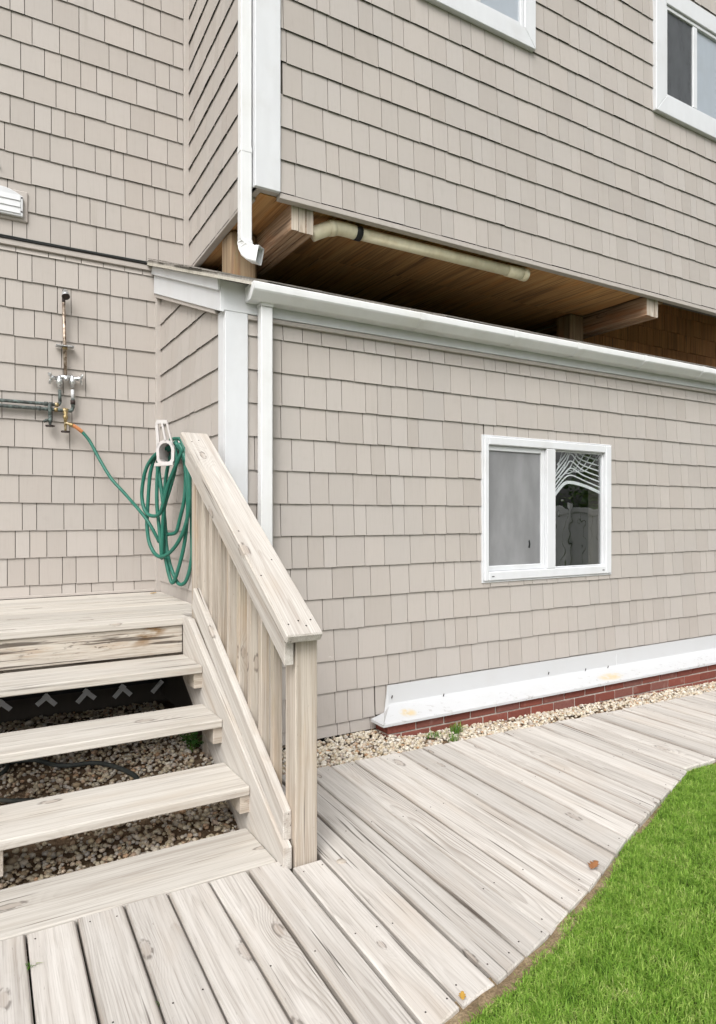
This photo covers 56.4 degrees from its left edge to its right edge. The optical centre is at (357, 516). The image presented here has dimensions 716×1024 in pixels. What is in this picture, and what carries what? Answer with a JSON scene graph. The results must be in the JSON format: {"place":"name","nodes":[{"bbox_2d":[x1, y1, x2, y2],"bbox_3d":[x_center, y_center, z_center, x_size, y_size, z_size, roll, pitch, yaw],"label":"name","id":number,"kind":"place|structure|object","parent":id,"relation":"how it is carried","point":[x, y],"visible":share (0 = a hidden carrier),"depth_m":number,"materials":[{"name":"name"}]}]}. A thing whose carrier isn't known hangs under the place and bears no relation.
{"place":"outdoors","nodes":[
{"label":"outdoors","id":0,"kind":"place"},
{"bbox_2d":[29,961,98,1023],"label":"ground","id":1,"kind":"structure","parent":0,"point":[32,999],"depth_m":1.99,"materials":[{"name":"soil"}]},
{"bbox_2d":[0,689,697,977],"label":"gravel bed","id":2,"kind":"object","parent":1,"relation":"on","point":[58,842],"visible":0.06,"depth_m":3.24,"materials":[{"name":"brown stone"}]},
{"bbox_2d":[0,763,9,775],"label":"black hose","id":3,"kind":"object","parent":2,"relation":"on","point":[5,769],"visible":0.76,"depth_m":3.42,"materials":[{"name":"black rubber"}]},
{"bbox_2d":[0,0,715,723],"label":"house","id":4,"kind":"structure","parent":1,"relation":"on","point":[562,152],"depth_m":4.60,"materials":[{"name":"beige paint"}]},
{"bbox_2d":[0,185,27,223],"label":"dryer vent","id":5,"kind":"object","parent":4,"relation":"attached to","point":[13,205],"visible":1,"depth_m":4.30,"materials":[{"name":"white plastic"}]},
{"bbox_2d":[0,288,83,432],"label":"outdoor shower","id":6,"kind":"object","parent":4,"relation":"attached to","point":[65,295],"visible":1,"depth_m":4.43,"materials":[{"name":"silver metal"}]},
{"bbox_2d":[0,234,147,263],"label":"wall cable","id":7,"kind":"object","parent":4,"relation":"attached to","point":[72,248],"depth_m":4.49,"materials":[{"name":"black rubber"}]},
{"bbox_2d":[237,0,263,265],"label":"downspout","id":8,"kind":"object","parent":4,"relation":"attached to","point":[250,251],"visible":1,"depth_m":3.65,"materials":[{"name":"white metal"}]},
{"bbox_2d":[311,219,529,281],"bbox_3d":[0.464,-1.726,4.417,1.742,0.148,0.124,0,0,-31],"label":"drain pipe","id":9,"kind":"object","parent":4,"relation":"attached to","point":[333,228],"visible":0.94,"depth_m":4.30,"materials":[{"name":"plastic"}]},
{"bbox_2d":[425,0,535,52],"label":"window","id":10,"kind":"structure","parent":4,"relation":"in","point":[514,21],"depth_m":4.57,"materials":[{"name":"white plastic"}]},
{"bbox_2d":[652,0,715,141],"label":"window","id":11,"kind":"structure","parent":4,"relation":"in","point":[684,33],"depth_m":5.62,"materials":[{"name":"white plastic"}]},
{"bbox_2d":[147,258,715,750],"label":"ground floor addition","id":12,"kind":"structure","parent":1,"relation":"on","point":[445,554],"depth_m":4.42,"materials":[{"name":"beige paint"}]},
{"bbox_2d":[154,420,182,465],"bbox_3d":[-1.175,-0.451,4.248,0.129,0.286,0.372,0,0,3],"label":"hose hanger","id":13,"kind":"object","parent":12,"relation":"attached to","point":[162,454],"visible":0.74,"depth_m":4.09,"materials":[{"name":"white plastic"}]},
{"bbox_2d":[69,423,191,585],"bbox_3d":[-1.444,-0.095,4.294,1.019,1.063,0.150,0,0,26],"label":"garden hose","id":14,"kind":"object","parent":13,"relation":"hanging from","point":[164,489],"visible":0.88,"depth_m":4.20,"materials":[{"name":"green rubber"}]},
{"bbox_2d":[245,281,715,545],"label":"gutter","id":15,"kind":"object","parent":12,"relation":"attached to","point":[266,298],"visible":0.95,"depth_m":3.91,"materials":[{"name":"white metal"}]},
{"bbox_2d":[481,434,610,582],"bbox_3d":[1.387,-0.052,4.837,1.302,1.001,0.068,0,0,-31],"label":"window","id":16,"kind":"structure","parent":12,"relation":"in","point":[518,479],"depth_m":4.72,"materials":[{"name":"white plastic"}]},
{"bbox_2d":[555,452,599,495],"bbox_3d":[1.659,-0.353,5.051,0.575,0.462,0.027,0,0,-31],"label":"lace curtain","id":17,"kind":"object","parent":12,"relation":"hanging from","point":[574,483],"visible":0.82,"depth_m":5.04,"materials":[{"name":"white fabric"}]},
{"bbox_2d":[211,681,715,774],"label":"gravel strip","id":18,"kind":"object","parent":1,"relation":"on","point":[393,743],"visible":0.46,"depth_m":4.05,"materials":[{"name":"beige gravel"}]},
{"bbox_2d":[425,730,440,738],"bbox_3d":[0.448,1.309,4.024,0.144,0.032,0.111,0,0,-31],"label":"grass tuft","id":19,"kind":"object","parent":18,"relation":"on","point":[435,735],"visible":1,"depth_m":4.01,"materials":[{"name":"green plant"}]},
{"bbox_2d":[446,733,458,741],"bbox_3d":[0.564,1.305,3.953,0.098,0.046,0.106,0,0,2],"label":"grass tuft","id":20,"kind":"object","parent":18,"relation":"on","point":[452,738],"visible":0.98,"depth_m":3.96,"materials":[{"name":"green plant"}]},
{"bbox_2d":[444,722,470,733],"bbox_3d":[0.597,1.291,4.110,0.180,0.079,0.211,0,0,-14],"label":"grass tuft","id":21,"kind":"object","parent":18,"relation":"on","point":[457,731],"visible":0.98,"depth_m":4.08,"materials":[{"name":"green plant"}]},
{"bbox_2d":[444,762,715,1023],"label":"soil edge","id":22,"kind":"object","parent":1,"relation":"on","point":[462,1016],"visible":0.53,"depth_m":1.91,"materials":[{"name":"brown soil"}]},
{"bbox_2d":[0,701,237,959],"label":"gravel under stairs","id":23,"kind":"structure","parent":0,"point":[15,862],"depth_m":3.20,"materials":[{"name":"grey gravel"}]},
{"bbox_2d":[0,798,37,802],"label":"black hose","id":24,"kind":"object","parent":23,"relation":"on","point":[9,800],"visible":0.42,"depth_m":3.06,"materials":[{"name":"black rubber"}]},
{"bbox_2d":[0,758,139,779],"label":"black hose","id":25,"kind":"object","parent":23,"relation":"on","point":[134,775],"visible":0.84,"depth_m":3.50,"materials":[{"name":"black rubber"}]},
{"bbox_2d":[178,732,203,751],"bbox_3d":[-0.946,1.241,3.769,0.141,0.179,0.185,0,0,-21],"label":"leafy weed","id":26,"kind":"object","parent":23,"relation":"on","point":[193,742],"visible":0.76,"depth_m":3.75,"materials":[{"name":"green plant"}]},
{"bbox_2d":[0,691,715,1023],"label":"boardwalk","id":27,"kind":"structure","parent":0,"point":[430,884],"depth_m":2.21,"materials":[{"name":"beige wood"}]},
{"bbox_2d":[25,961,42,969],"bbox_3d":[-0.925,1.269,1.877,0.065,0.026,0.041,0,0,7],"label":"grass tuft","id":28,"kind":"object","parent":27,"relation":"on","point":[28,968],"visible":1,"depth_m":1.89,"materials":[{"name":"green plant"}]},
{"bbox_2d":[0,432,322,943],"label":"porch stairs","id":29,"kind":"structure","parent":27,"relation":"on","point":[234,635],"depth_m":2.73,"materials":[{"name":"beige wood"}]},
{"bbox_2d":[0,678,163,710],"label":"lattice panel","id":30,"kind":"object","parent":29,"relation":"attached to","point":[45,696],"visible":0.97,"depth_m":4.38,"materials":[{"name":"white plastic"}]},
{"bbox_2d":[458,991,465,999],"bbox_3d":[0.275,1.264,1.761,0.024,0.005,0.025,0,0,-31],"label":"dry leaf","id":31,"kind":"object","parent":27,"relation":"on","point":[462,995],"visible":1,"depth_m":1.76,"materials":[{"name":"plant"}]},
{"bbox_2d":[587,860,598,868],"bbox_3d":[0.854,1.260,2.415,0.059,0.010,0.042,0,0,-31],"label":"dry leaf","id":32,"kind":"object","parent":27,"relation":"on","point":[594,864],"visible":1,"depth_m":2.42,"materials":[{"name":"brown plant"}]},
{"bbox_2d":[458,762,715,1023],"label":"grass","id":33,"kind":"structure","parent":0,"point":[654,862],"depth_m":2.01,"materials":[{"name":"green plant"}]}
]}

